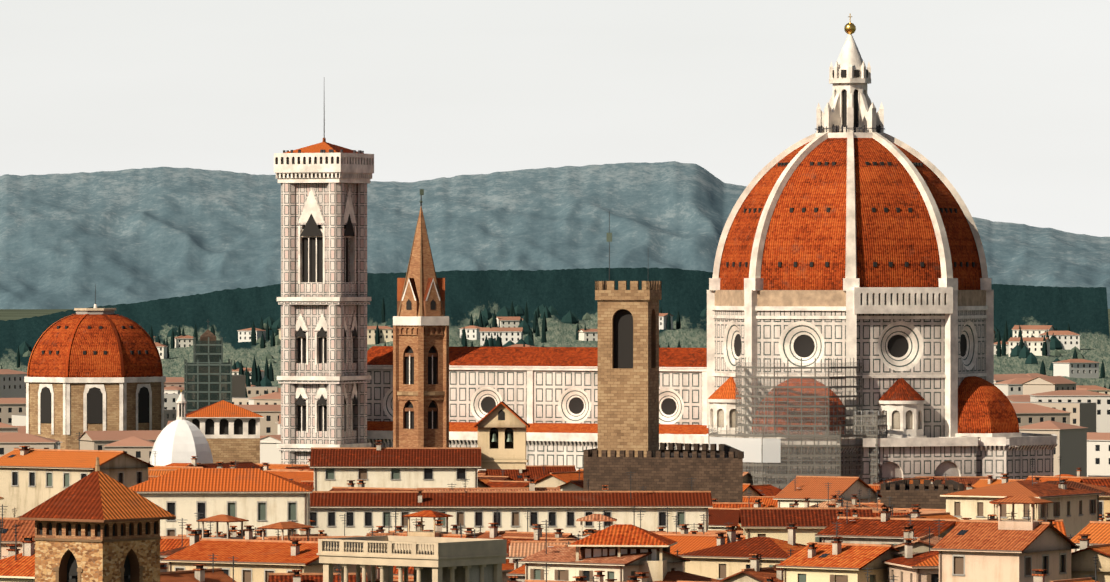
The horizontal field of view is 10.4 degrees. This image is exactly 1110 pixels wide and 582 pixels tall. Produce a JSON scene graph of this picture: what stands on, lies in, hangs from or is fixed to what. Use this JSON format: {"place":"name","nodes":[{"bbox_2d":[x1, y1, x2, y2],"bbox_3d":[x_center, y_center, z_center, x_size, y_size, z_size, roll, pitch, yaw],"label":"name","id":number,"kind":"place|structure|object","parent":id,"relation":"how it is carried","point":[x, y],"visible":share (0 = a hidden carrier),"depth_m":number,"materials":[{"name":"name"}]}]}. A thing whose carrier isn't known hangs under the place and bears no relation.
{"place":"outdoors","nodes":[
{"label":"outdoors","id":0,"kind":"place"},
{"bbox_2d":[19,457,175,581],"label":"foreground stone tower","id":1,"kind":"structure","parent":0,"point":[97,525],"depth_m":513.29,"materials":[{"name":"stone"},{"name":"tile"}]},
{"bbox_2d":[0,161,1109,308],"bbox_3d":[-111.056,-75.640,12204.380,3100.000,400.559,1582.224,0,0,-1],"label":"mountain range","id":2,"kind":"structure","parent":0,"point":[125,236],"depth_m":12454.35,"materials":[{"name":"grey stone"}]},
{"bbox_2d":[0,267,1109,388],"bbox_3d":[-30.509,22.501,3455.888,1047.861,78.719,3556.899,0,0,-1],"label":"hills","id":3,"kind":"structure","parent":0,"point":[229,313],"depth_m":4609.28,"materials":[{"name":"green plant"}]},
{"bbox_2d":[0,309,1109,332],"bbox_3d":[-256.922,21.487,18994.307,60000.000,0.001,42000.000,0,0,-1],"label":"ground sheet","id":4,"kind":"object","parent":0,"point":[10,314],"depth_m":10346.12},
{"bbox_2d":[24,284,165,449],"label":"domed chapel","id":5,"kind":"structure","parent":4,"relation":"on","point":[95,368],"depth_m":1619.76,"materials":[{"name":"tile"}]},
{"bbox_2d":[274,105,373,463],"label":"bell tower","id":6,"kind":"structure","parent":4,"relation":"on","point":[324,377],"depth_m":1309.83,"materials":[{"name":"stone"}]},
{"bbox_2d":[150,321,529,468],"bbox_3d":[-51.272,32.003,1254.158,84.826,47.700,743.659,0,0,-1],"label":"san lorenzo quarter","id":7,"kind":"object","parent":4,"relation":"on","point":[211,423],"visible":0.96,"depth_m":1325.04,"materials":[{"name":"white paint"}]},
{"bbox_2d":[317,535,507,581],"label":"colonnaded terrace building","id":8,"kind":"structure","parent":4,"relation":"on","point":[439,559],"depth_m":515.84,"materials":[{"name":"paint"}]},
{"bbox_2d":[393,189,448,446],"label":"church spire tower","id":9,"kind":"structure","parent":4,"relation":"on","point":[420,370],"depth_m":1012.78,"materials":[{"name":"brick"}]},
{"bbox_2d":[0,369,1109,476],"bbox_3d":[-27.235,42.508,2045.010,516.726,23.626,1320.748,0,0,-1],"label":"background buildings","id":10,"kind":"structure","parent":4,"relation":"on","point":[1073,416],"depth_m":1767.56,"materials":[{"name":"beige paint"}]},
{"bbox_2d":[0,432,1109,581],"bbox_3d":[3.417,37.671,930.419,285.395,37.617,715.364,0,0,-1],"label":"city houses","id":11,"kind":"structure","parent":4,"relation":"on","point":[235,521],"depth_m":759.41,"materials":[{"name":"paint"}]},
{"bbox_2d":[0,297,1109,397],"bbox_3d":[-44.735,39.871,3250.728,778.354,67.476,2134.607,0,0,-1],"label":"hillside houses","id":12,"kind":"structure","parent":4,"relation":"on","point":[510,327],"depth_m":3828.54,"materials":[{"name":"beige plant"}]},
{"bbox_2d":[568,524,676,581],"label":"rooftop loggia","id":13,"kind":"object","parent":4,"relation":"on","point":[619,536],"visible":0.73,"depth_m":646.79,"materials":[{"name":"orange tile"}]},
{"bbox_2d":[367,14,1057,488],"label":"cathedral","id":14,"kind":"structure","parent":4,"relation":"on","point":[849,230],"depth_m":1277.23,"materials":[{"name":"stone"}]},
{"bbox_2d":[708,357,886,489],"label":"scaffolding","id":15,"kind":"object","parent":14,"relation":"attached to","point":[762,450],"visible":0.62,"depth_m":1258.85,"materials":[{"name":"grey metal"}]},
{"bbox_2d":[583,443,963,508],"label":"bargello palace walls","id":16,"kind":"structure","parent":4,"relation":"on","point":[718,474],"depth_m":993.76,"materials":[{"name":"brown stone"}]},
{"bbox_2d":[0,0,1109,236],"label":"sky","id":17,"kind":"structure","parent":0,"point":[1009,100],"materials":[{"name":"white"}]},
{"bbox_2d":[595,211,661,456],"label":"medieval tower","id":18,"kind":"structure","parent":0,"point":[628,370],"depth_m":1001.51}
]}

